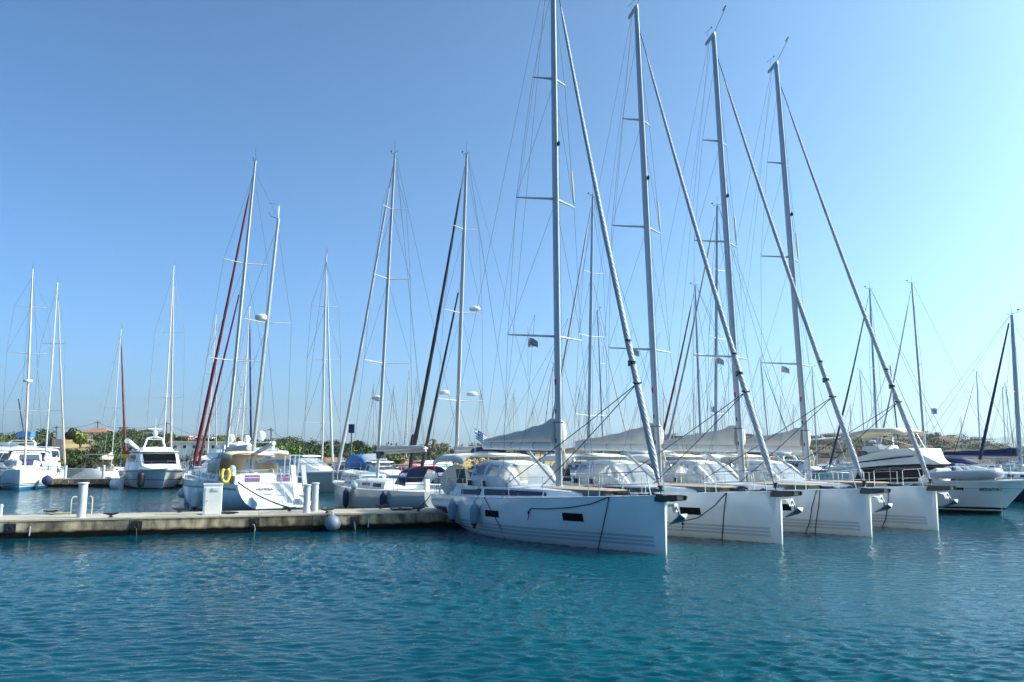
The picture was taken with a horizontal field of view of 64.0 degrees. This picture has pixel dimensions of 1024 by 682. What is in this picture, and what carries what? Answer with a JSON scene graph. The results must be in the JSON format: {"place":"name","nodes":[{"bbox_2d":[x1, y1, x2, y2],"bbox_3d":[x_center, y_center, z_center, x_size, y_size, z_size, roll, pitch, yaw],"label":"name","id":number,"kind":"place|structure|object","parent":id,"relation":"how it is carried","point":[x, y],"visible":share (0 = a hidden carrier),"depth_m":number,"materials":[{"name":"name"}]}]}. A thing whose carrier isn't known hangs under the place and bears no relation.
{"place":"outdoors","nodes":[
{"label":"outdoors","id":0,"kind":"place"},
{"bbox_2d":[36,439,62,459],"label":"boat","id":1,"kind":"object","parent":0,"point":[56,442],"visible":0.21,"depth_m":113.23,"materials":[{"name":"grey"}]},
{"bbox_2d":[65,439,571,476],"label":"hillside","id":2,"kind":"structure","parent":0,"point":[69,444],"depth_m":130.03,"materials":[{"name":"plant"}]},
{"bbox_2d":[0,428,55,439],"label":"shrubs","id":3,"kind":"object","parent":2,"relation":"on","point":[44,433],"visible":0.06,"depth_m":182.77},
{"bbox_2d":[0,427,136,450],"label":"shrubs","id":4,"kind":"object","parent":2,"relation":"on","point":[73,448],"visible":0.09,"depth_m":137.21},
{"bbox_2d":[0,431,144,467],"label":"shrubs","id":5,"kind":"object","parent":2,"relation":"on","point":[73,458],"visible":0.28,"depth_m":120.12,"materials":[{"name":"green plant"}]},
{"bbox_2d":[65,427,82,438],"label":"tree","id":6,"kind":"object","parent":2,"relation":"on","point":[70,433],"visible":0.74,"depth_m":182.19,"materials":[{"name":"green plant"}]},
{"bbox_2d":[72,431,87,447],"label":"tree","id":7,"kind":"object","parent":2,"relation":"on","point":[78,436],"visible":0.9,"depth_m":148.42,"materials":[{"name":"green plant"}]},
{"bbox_2d":[82,428,112,438],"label":"house","id":8,"kind":"structure","parent":2,"relation":"on","point":[97,430],"depth_m":182.37,"materials":[{"name":"tile"}]},
{"bbox_2d":[36,428,264,467],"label":"shrubs","id":9,"kind":"object","parent":2,"relation":"on","point":[156,443],"visible":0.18,"depth_m":132.74,"materials":[{"name":"plant"}]},
{"bbox_2d":[168,441,246,459],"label":"harbour building","id":10,"kind":"structure","parent":2,"relation":"on","point":[180,447],"depth_m":114.84,"materials":[{"name":"paint"}]},
{"bbox_2d":[278,445,301,454],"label":"tree","id":11,"kind":"object","parent":2,"relation":"on","point":[294,449],"visible":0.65,"depth_m":120.52,"materials":[{"name":"green plant"}]},
{"bbox_2d":[256,436,376,455],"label":"shrubs","id":12,"kind":"object","parent":2,"relation":"on","point":[328,446],"visible":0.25,"depth_m":144.77,"materials":[{"name":"plant"}]},
{"bbox_2d":[237,437,401,465],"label":"shrubs","id":13,"kind":"object","parent":2,"relation":"on","point":[389,457],"visible":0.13,"depth_m":127.23,"materials":[{"name":"green plant"}]},
{"bbox_2d":[345,440,363,450],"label":"tree","id":14,"kind":"object","parent":2,"relation":"on","point":[357,443],"visible":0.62,"depth_m":138.26,"materials":[{"name":"green plant"}]},
{"bbox_2d":[372,441,537,469],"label":"shrubs","id":15,"kind":"object","parent":2,"relation":"on","point":[434,453],"visible":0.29,"depth_m":124.05,"materials":[{"name":"plant"}]},
{"bbox_2d":[0,467,1023,681],"bbox_3d":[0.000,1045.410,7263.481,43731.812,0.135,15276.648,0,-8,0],"label":"water","id":16,"kind":"structure","parent":0,"point":[945,603],"depth_m":14.56,"materials":[{"name":"liquid"}]},
{"bbox_2d":[0,261,51,489],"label":"sailboat","id":17,"kind":"object","parent":16,"relation":"on","point":[24,474],"visible":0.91,"depth_m":71.24,"materials":[{"name":"grey"}]},
{"bbox_2d":[42,471,52,485],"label":"fender","id":18,"kind":"object","parent":17,"relation":"hanging from","point":[47,480],"visible":1,"depth_m":70.48,"materials":[{"name":"blue plastic"}]},
{"bbox_2d":[0,399,52,470],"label":"motor yacht","id":19,"kind":"object","parent":16,"relation":"on","point":[7,447],"visible":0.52,"depth_m":81.72,"materials":[{"name":"grey"}]},
{"bbox_2d":[15,454,39,459],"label":"side window","id":20,"kind":"structure","parent":19,"relation":"in","point":[28,456],"depth_m":82.48,"materials":[{"name":"grey"}]},
{"bbox_2d":[16,280,65,477],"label":"sailboat","id":21,"kind":"object","parent":16,"relation":"on","point":[54,472],"visible":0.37,"depth_m":89.79,"materials":[{"name":"grey"}]},
{"bbox_2d":[27,446,63,468],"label":"motor yacht","id":22,"kind":"object","parent":16,"relation":"on","point":[54,459],"visible":0.12,"depth_m":90.08,"materials":[{"name":"white"}]},
{"bbox_2d":[81,324,126,477],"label":"sailboat","id":23,"kind":"object","parent":16,"relation":"on","point":[111,472],"visible":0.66,"depth_m":96.20,"materials":[{"name":"grey"}]},
{"bbox_2d":[109,474,118,487],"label":"fender","id":24,"kind":"object","parent":23,"relation":"hanging from","point":[114,483],"visible":0.86,"depth_m":72.07,"materials":[{"name":"grey plastic"}]},
{"bbox_2d":[47,478,182,486],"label":"pontoon","id":25,"kind":"object","parent":16,"relation":"on","point":[74,482],"visible":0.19,"depth_m":76.66,"materials":[{"name":"concrete"}]},
{"bbox_2d":[70,468,110,477],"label":"dinghy","id":26,"kind":"object","parent":25,"relation":"on","point":[90,473],"visible":0.89,"depth_m":77.59,"materials":[{"name":"plastic"}]},
{"bbox_2d":[67,468,190,477],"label":"quay wall","id":27,"kind":"structure","parent":16,"relation":"in","point":[71,472],"depth_m":108.17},
{"bbox_2d":[117,424,185,488],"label":"motor yacht","id":28,"kind":"object","parent":16,"relation":"on","point":[160,467],"visible":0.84,"depth_m":72.02,"materials":[{"name":"white"}]},
{"bbox_2d":[137,471,144,487],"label":"fender","id":29,"kind":"object","parent":28,"relation":"hanging from","point":[140,479],"visible":1,"depth_m":69.32,"materials":[{"name":"grey plastic"}]},
{"bbox_2d":[141,258,184,458],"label":"sailboat","id":30,"kind":"object","parent":16,"relation":"on","point":[166,390],"visible":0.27,"depth_m":82.02,"materials":[{"name":"grey"}]},
{"bbox_2d":[182,308,221,471],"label":"sailboat","id":31,"kind":"object","parent":16,"relation":"on","point":[204,457],"visible":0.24,"depth_m":97.30,"materials":[{"name":"grey"}]},
{"bbox_2d":[0,507,460,539],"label":"pontoon","id":32,"kind":"object","parent":16,"relation":"on","point":[69,525],"visible":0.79,"depth_m":28.77,"materials":[{"name":"concrete"}]},
{"bbox_2d":[3,524,15,532],"bbox_3d":[-16.339,6.090,26.656,0.340,0.280,0.085,3,-9,-18],"label":"mooring pad","id":33,"kind":"object","parent":32,"relation":"attached to","point":[9,528],"visible":1,"depth_m":26.64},
{"bbox_2d":[76,482,89,517],"bbox_3d":[-14.645,5.411,27.926,0.375,1.185,0.375,3,-9,-18],"label":"service pedestal","id":34,"kind":"object","parent":32,"relation":"on","point":[82,499],"visible":1,"depth_m":27.82,"materials":[{"name":"plastic"}]},
{"bbox_2d":[131,521,141,535],"bbox_3d":[-12.742,6.433,27.779,0.340,0.641,0.103,3,-9,-18],"label":"mooring pad","id":35,"kind":"object","parent":32,"relation":"hanging from","point":[135,525],"visible":0.97,"depth_m":27.80,"materials":[{"name":"grey metal"}]},
{"bbox_2d":[202,483,222,514],"bbox_3d":[-10.713,5.659,29.328,0.660,1.092,0.565,3,-9,-18],"label":"locker box","id":36,"kind":"object","parent":32,"relation":"on","point":[212,500],"visible":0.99,"depth_m":29.10,"materials":[{"name":"silver metal"}]},
{"bbox_2d":[204,487,221,513],"bbox_3d":[-10.618,5.673,29.099,0.540,0.920,0.020,3,-9,-18],"label":"door","id":37,"kind":"structure","parent":36,"relation":"in","point":[213,505],"depth_m":29.08,"materials":[{"name":"plastic"}]},
{"bbox_2d":[249,518,259,531],"bbox_3d":[-9.107,6.561,28.949,0.340,0.562,0.115,3,-9,-18],"label":"mooring pad","id":38,"kind":"object","parent":32,"relation":"attached to","point":[254,522],"visible":0.95,"depth_m":28.97,"materials":[{"name":"grey metal"}]},
{"bbox_2d":[303,484,311,512],"bbox_3d":[-7.597,5.828,30.341,0.330,1.045,0.330,3,-9,-18],"label":"service pedestal","id":39,"kind":"object","parent":32,"relation":"on","point":[306,498],"visible":1,"depth_m":30.25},
{"bbox_2d":[311,482,319,510],"bbox_3d":[-7.502,5.933,31.207,0.330,1.085,0.330,3,-9,-18],"label":"service pedestal","id":40,"kind":"object","parent":32,"relation":"on","point":[315,493],"visible":1,"depth_m":31.11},
{"bbox_2d":[350,516,359,529],"bbox_3d":[-5.760,6.722,30.025,0.340,0.574,0.115,3,-9,-18],"label":"mooring pad","id":41,"kind":"object","parent":32,"relation":"attached to","point":[354,520],"visible":0.95,"depth_m":30.04,"materials":[{"name":"grey"}]},
{"bbox_2d":[219,350,247,444],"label":"sailboat","id":42,"kind":"object","parent":16,"relation":"on","point":[240,401],"visible":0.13,"depth_m":117.96,"materials":[{"name":"grey"}]},
{"bbox_2d":[217,305,254,444],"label":"sailboat","id":43,"kind":"object","parent":16,"relation":"on","point":[250,359],"visible":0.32,"depth_m":88.46,"materials":[{"name":"grey"}]},
{"bbox_2d":[190,431,287,469],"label":"motor yacht","id":44,"kind":"object","parent":16,"relation":"on","point":[260,438],"visible":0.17,"depth_m":75.07,"materials":[{"name":"grey"}]},
{"bbox_2d":[206,434,279,470],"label":"motor yacht","id":45,"kind":"object","parent":16,"relation":"on","point":[246,439],"visible":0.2,"depth_m":70.81,"materials":[{"name":"grey"}]},
{"bbox_2d":[182,155,310,510],"bbox_3d":[-15.090,-0.945,44.961,4.195,20.850,15.400,6,-10,-36],"label":"sailboat","id":46,"kind":"object","parent":16,"relation":"on","point":[273,485],"visible":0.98,"depth_m":42.04,"materials":[{"name":"grey"}]},
{"bbox_2d":[191,483,198,509],"bbox_3d":[-15.916,7.741,41.167,0.382,1.520,0.380,0,-8,0],"label":"fender","id":47,"kind":"object","parent":46,"relation":"hanging from","point":[194,498],"visible":1,"depth_m":41.00,"materials":[{"name":"grey plastic"}]},
{"bbox_2d":[245,475,259,481],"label":"aft window","id":48,"kind":"structure","parent":46,"relation":"in","point":[246,479],"depth_m":39.19,"materials":[{"name":"purple"}]},
{"bbox_2d":[253,455,351,491],"bbox_3d":[-16.909,10.751,65.064,11.320,3.410,3.912,-3,-9,21],"label":"motor yacht","id":49,"kind":"object","parent":16,"relation":"on","point":[318,470],"visible":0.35,"depth_m":63.52,"materials":[{"name":"grey"}]},
{"bbox_2d":[255,459,299,465],"bbox_3d":[-18.491,9.556,64.391,4.132,0.503,0.135,-3,-9,20],"label":"side window","id":50,"kind":"structure","parent":49,"relation":"in","point":[281,461],"depth_m":64.35,"materials":[{"name":"grey"}]},
{"bbox_2d":[300,249,340,467],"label":"sailboat","id":51,"kind":"object","parent":16,"relation":"on","point":[330,389],"visible":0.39,"depth_m":70.69,"materials":[{"name":"grey"}]},
{"bbox_2d":[344,424,354,469],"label":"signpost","id":52,"kind":"object","parent":16,"relation":"in","point":[351,429],"visible":0.27,"depth_m":65.46,"materials":[{"name":"blue metal"}]},
{"bbox_2d":[362,384,377,446],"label":"sailboat","id":53,"kind":"object","parent":16,"relation":"on","point":[373,435],"visible":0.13,"depth_m":163.37,"materials":[{"name":"grey"}]},
{"bbox_2d":[333,454,408,477],"bbox_3d":[-11.252,10.659,64.745,3.312,3.500,10.820,8,-11,-44],"label":"motor yacht","id":54,"kind":"object","parent":16,"relation":"on","point":[362,464],"visible":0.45,"depth_m":63.60,"materials":[{"name":"blue"}]},
{"bbox_2d":[382,386,400,444],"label":"sailboat","id":55,"kind":"object","parent":16,"relation":"on","point":[393,396],"visible":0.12,"depth_m":164.28,"materials":[{"name":"grey"}]},
{"bbox_2d":[332,150,464,508],"bbox_3d":[-6.300,-0.971,41.964,3.899,20.050,12.000,6,-10,-36],"label":"sailboat","id":56,"kind":"object","parent":16,"relation":"on","point":[412,488],"visible":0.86,"depth_m":40.14,"materials":[{"name":"grey"}]},
{"bbox_2d":[343,486,348,508],"bbox_3d":[-8.021,7.552,39.549,0.307,1.126,0.300,0,-8,0],"label":"fender","id":57,"kind":"object","parent":56,"relation":"hanging from","point":[345,498],"visible":0.97,"depth_m":39.43,"materials":[{"name":"blue rubber"}]},
{"bbox_2d":[341,470,387,478],"bbox_3d":[-7.958,7.028,43.045,1.803,0.528,2.720,6,-10,-36],"label":"inflatable dinghy","id":58,"kind":"object","parent":56,"relation":"on","point":[359,473],"visible":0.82,"depth_m":42.25,"materials":[{"name":"rubber"}]},
{"bbox_2d":[379,488,386,507],"bbox_3d":[-5.845,7.255,37.083,0.308,1.163,0.300,0,-8,0],"label":"fender","id":59,"kind":"object","parent":56,"relation":"hanging from","point":[382,500],"visible":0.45,"depth_m":36.98,"materials":[{"name":"blue rubber"}]},
{"bbox_2d":[399,371,413,458],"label":"sailboat","id":60,"kind":"object","parent":16,"relation":"on","point":[405,442],"visible":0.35,"depth_m":137.31,"materials":[{"name":"grey"}]},
{"bbox_2d":[392,460,452,474],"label":"motor yacht","id":61,"kind":"object","parent":16,"relation":"on","point":[416,463],"visible":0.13,"depth_m":81.70,"materials":[{"name":"grey"}]},
{"bbox_2d":[405,151,554,487],"bbox_3d":[-2.470,-1.060,44.159,3.999,20.850,12.400,6,-10,-36],"label":"sailboat","id":62,"kind":"object","parent":16,"relation":"on","point":[479,469],"visible":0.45,"depth_m":45.27,"materials":[{"name":"grey"}]},
{"bbox_2d":[474,427,486,442],"bbox_3d":[-1.470,4.928,38.206,0.575,1.806,0.107,1,-8,-4],"label":"ensign","id":63,"kind":"object","parent":62,"relation":"attached to","point":[479,436],"visible":0.78,"depth_m":38.27,"materials":[{"name":"blue"}]},
{"bbox_2d":[540,364,574,465],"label":"sailboat","id":64,"kind":"object","parent":16,"relation":"on","point":[552,411],"visible":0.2,"depth_m":124.05,"materials":[{"name":"grey"}]},
{"bbox_2d":[431,0,687,554],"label":"sailing yacht","id":65,"kind":"object","parent":16,"relation":"on","point":[635,522],"visible":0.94,"depth_m":26.66,"materials":[{"name":"white"}]},
{"bbox_2d":[448,494,456,523],"bbox_3d":[-2.125,5.983,29.264,0.306,1.101,0.306,-2,-8,14],"label":"fender","id":66,"kind":"object","parent":65,"relation":"attached to","point":[452,510],"visible":1,"depth_m":29.14,"materials":[{"name":"blue rubber"}]},
{"bbox_2d":[461,489,480,494],"bbox_3d":[-1.483,5.452,29.673,0.066,0.239,1.405,5,-10,-31],"label":"side window","id":67,"kind":"structure","parent":65,"relation":"in","point":[465,491],"depth_m":29.60,"materials":[{"name":"blue"}]},
{"bbox_2d":[470,494,479,528],"bbox_3d":[-1.263,5.714,27.538,0.306,1.148,0.306,-2,-8,14],"label":"fender","id":68,"kind":"object","parent":65,"relation":"attached to","point":[474,514],"visible":1,"depth_m":27.41,"materials":[{"name":"blue rubber"}]},
{"bbox_2d":[485,510,498,517],"bbox_3d":[-0.659,5.675,26.937,0.044,0.214,0.822,5,-10,-34],"label":"hull window","id":69,"kind":"structure","parent":65,"relation":"in","point":[488,513],"depth_m":26.93,"materials":[{"name":"black"}]},
{"bbox_2d":[484,489,517,495],"bbox_3d":[-0.394,5.174,27.931,0.078,0.227,2.147,5,-10,-32],"label":"side window","id":70,"kind":"structure","parent":65,"relation":"in","point":[486,491],"depth_m":27.93,"materials":[{"name":"blue"}]},
{"bbox_2d":[518,490,545,495],"bbox_3d":[0.645,4.919,26.378,0.068,0.169,1.514,6,-10,-34],"label":"side window","id":71,"kind":"structure","parent":65,"relation":"in","point":[520,493],"depth_m":26.39,"materials":[{"name":"blue"}]},
{"bbox_2d":[527,497,607,519],"bbox_3d":[1.614,4.986,24.341,3.140,0.821,0.087,-8,-11,43],"label":"mooring rope","id":72,"kind":"object","parent":65,"relation":"attached to","point":[528,512],"visible":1,"depth_m":24.43,"materials":[{"name":"grey"}]},
{"bbox_2d":[562,513,583,521],"bbox_3d":[1.798,5.200,24.192,0.773,0.237,0.067,-7,-11,41],"label":"hull window","id":73,"kind":"structure","parent":65,"relation":"in","point":[566,516],"depth_m":24.18,"materials":[{"name":"black"}]},
{"bbox_2d":[566,388,596,460],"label":"sailboat","id":74,"kind":"object","parent":16,"relation":"on","point":[579,436],"visible":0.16,"depth_m":145.45,"materials":[{"name":"grey"}]},
{"bbox_2d":[566,432,623,474],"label":"motor yacht","id":75,"kind":"object","parent":16,"relation":"on","point":[583,467],"visible":0.09,"depth_m":68.81,"materials":[{"name":"grey"}]},
{"bbox_2d":[566,303,627,471],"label":"sailboat","id":76,"kind":"object","parent":16,"relation":"on","point":[600,363],"visible":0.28,"depth_m":82.18,"materials":[{"name":"grey"}]},
{"bbox_2d":[540,185,676,482],"bbox_3d":[5.606,-0.079,54.163,3.699,21.750,11.500,7,-11,-39],"label":"sailboat","id":77,"kind":"object","parent":16,"relation":"on","point":[589,415],"visible":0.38,"depth_m":54.91,"materials":[{"name":"grey"}]},
{"bbox_2d":[637,460,689,471],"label":"motor yacht","id":78,"kind":"object","parent":16,"relation":"on","point":[666,464],"visible":0.04,"depth_m":73.87,"materials":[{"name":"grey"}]},
{"bbox_2d":[536,0,802,543],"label":"sailing yacht","id":79,"kind":"object","parent":16,"relation":"on","point":[754,515],"visible":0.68,"depth_m":29.48,"materials":[{"name":"white"}]},
{"bbox_2d":[630,487,658,491],"bbox_3d":[4.734,5.329,29.231,0.068,0.169,1.514,6,-10,-34],"label":"side window","id":80,"kind":"structure","parent":79,"relation":"in","point":[632,489],"depth_m":29.28,"materials":[{"name":"black"}]},
{"bbox_2d":[680,507,700,514],"bbox_3d":[5.887,5.610,27.045,0.773,0.237,0.067,-7,-11,41],"label":"hull window","id":81,"kind":"structure","parent":79,"relation":"in","point":[683,510],"depth_m":27.03,"materials":[{"name":"black"}]},
{"bbox_2d":[662,283,783,472],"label":"sailboat","id":82,"kind":"object","parent":16,"relation":"on","point":[699,402],"visible":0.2,"depth_m":68.98,"materials":[{"name":"grey"}]},
{"bbox_2d":[662,203,804,475],"bbox_3d":[15.378,0.217,59.743,11.500,22.750,3.699,-7,-11,41],"label":"sailboat","id":83,"kind":"object","parent":16,"relation":"on","point":[716,376],"visible":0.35,"depth_m":60.57,"materials":[{"name":"grey"}]},
{"bbox_2d":[690,460,776,470],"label":"motor yacht","id":84,"kind":"object","parent":16,"relation":"on","point":[723,461],"visible":0.02,"depth_m":66.10,"materials":[{"name":"grey"}]},
{"bbox_2d":[616,5,892,536],"bbox_3d":[9.210,-3.341,33.743,4.138,22.504,13.090,5,-9,-29],"label":"sailing yacht","id":85,"kind":"object","parent":16,"relation":"on","point":[845,510],"visible":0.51,"depth_m":32.59,"materials":[{"name":"white"}]},
{"bbox_2d":[743,355,799,470],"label":"sailboat","id":86,"kind":"object","parent":16,"relation":"on","point":[765,407],"visible":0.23,"depth_m":121.12,"materials":[{"name":"grey"}]},
{"bbox_2d":[776,455,833,479],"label":"motor yacht","id":87,"kind":"object","parent":16,"relation":"on","point":[799,467],"visible":0.3,"depth_m":91.53,"materials":[{"name":"grey"}]},
{"bbox_2d":[788,365,849,475],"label":"sailboat","id":88,"kind":"object","parent":16,"relation":"on","point":[827,466],"visible":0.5,"depth_m":128.40,"materials":[{"name":"grey"}]},
{"bbox_2d":[681,37,957,530],"bbox_3d":[12.790,-2.963,36.376,4.138,22.504,13.090,5,-9,-29],"label":"sailing yacht","id":89,"kind":"object","parent":16,"relation":"on","point":[914,506],"visible":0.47,"depth_m":35.36,"materials":[{"name":"white"}]},
{"bbox_2d":[825,405,863,466],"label":"sailboat","id":90,"kind":"object","parent":16,"relation":"on","point":[844,464],"visible":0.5,"depth_m":192.02,"materials":[{"name":"grey"}]},
{"bbox_2d":[839,366,897,471],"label":"sailboat","id":91,"kind":"object","parent":16,"relation":"on","point":[862,418],"visible":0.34,"depth_m":134.38,"materials":[{"name":"grey"}]},
{"bbox_2d":[826,286,951,480],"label":"sailboat","id":92,"kind":"object","parent":16,"relation":"on","point":[834,475],"visible":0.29,"depth_m":74.40,"materials":[{"name":"grey"}]},
{"bbox_2d":[851,365,926,467],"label":"sailboat","id":93,"kind":"object","parent":16,"relation":"on","point":[893,399],"visible":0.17,"depth_m":118.77,"materials":[{"name":"grey"}]},
{"bbox_2d":[832,428,1023,514],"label":"motor yacht","id":94,"kind":"object","parent":16,"relation":"on","point":[977,496],"visible":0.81,"depth_m":40.80,"materials":[{"name":"white"}]},
{"bbox_2d":[855,464,946,480],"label":"saloon windows","id":95,"kind":"structure","parent":94,"relation":"in","point":[868,473],"depth_m":41.61,"materials":[{"name":"black"}]},
{"bbox_2d":[930,468,1003,479],"bbox_3d":[21.899,6.331,39.112,1.968,0.588,3.042,5,-10,-33],"label":"inflatable dinghy","id":96,"kind":"object","parent":94,"relation":"on","point":[988,474],"visible":1,"depth_m":38.30,"materials":[{"name":"rubber"}]},
{"bbox_2d":[879,278,1007,469],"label":"sailboat","id":97,"kind":"object","parent":16,"relation":"on","point":[919,376],"visible":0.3,"depth_m":77.89,"materials":[{"name":"grey"}]},
{"bbox_2d":[909,309,1023,501],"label":"sailboat","id":98,"kind":"object","parent":16,"relation":"on","point":[981,453],"visible":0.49,"depth_m":52.09,"materials":[{"name":"grey"}]},
{"bbox_2d":[945,457,1018,471],"bbox_3d":[30.885,9.568,56.970,10.321,3.450,3.712,-3,-9,21],"label":"motor yacht","id":99,"kind":"object","parent":16,"relation":"on","point":[971,463],"visible":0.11,"depth_m":55.74,"materials":[{"name":"grey"}]},
{"bbox_2d":[954,370,1023,471],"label":"sailboat","id":100,"kind":"object","parent":16,"relation":"on","point":[1000,462],"visible":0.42,"depth_m":135.54,"materials":[{"name":"grey"}]},
{"bbox_2d":[985,382,1021,463],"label":"sailboat","id":101,"kind":"object","parent":16,"relation":"on","point":[997,461],"visible":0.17,"depth_m":170.40,"materials":[{"name":"grey"}]},
{"bbox_2d":[984,385,1023,467],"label":"sailboat","id":102,"kind":"object","parent":16,"relation":"on","point":[1005,435],"visible":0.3,"depth_m":164.74,"materials":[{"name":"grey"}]},
{"bbox_2d":[0,0,1023,449],"label":"sky","id":103,"kind":"structure","parent":0,"point":[132,131],"materials":[{"name":"blue"}]},
{"bbox_2d":[511,435,1023,465],"bbox_3d":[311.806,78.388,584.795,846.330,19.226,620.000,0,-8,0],"label":"hillside","id":104,"kind":"structure","parent":0,"point":[570,451],"depth_m":366.56,"materials":[{"name":"plant"}]},
{"bbox_2d":[592,431,1023,456],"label":"hill scrub","id":105,"kind":"object","parent":104,"relation":"on","point":[974,439],"visible":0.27,"depth_m":366.42,"materials":[{"name":"plant"}]},
{"bbox_2d":[971,437,1023,450],"bbox_3d":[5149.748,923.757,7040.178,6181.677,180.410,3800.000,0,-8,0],"label":"distant mountain","id":106,"kind":"structure","parent":0,"point":[999,439],"depth_m":6058.05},
{"bbox_3d":[-6.631,6.230,29.848,0.437,0.113,0.561,0,-8,0],"label":"buoy rope","id":107,"kind":"object","parent":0,"visible":0},
{"bbox_2d":[324,513,340,530],"bbox_3d":[-6.464,6.528,29.529,0.580,0.650,0.580,0,-8,0],"label":"mooring buoy","id":108,"kind":"object","parent":107,"relation":"hanging from","point":[332,522],"visible":1,"depth_m":29.33,"materials":[{"name":"plastic"}]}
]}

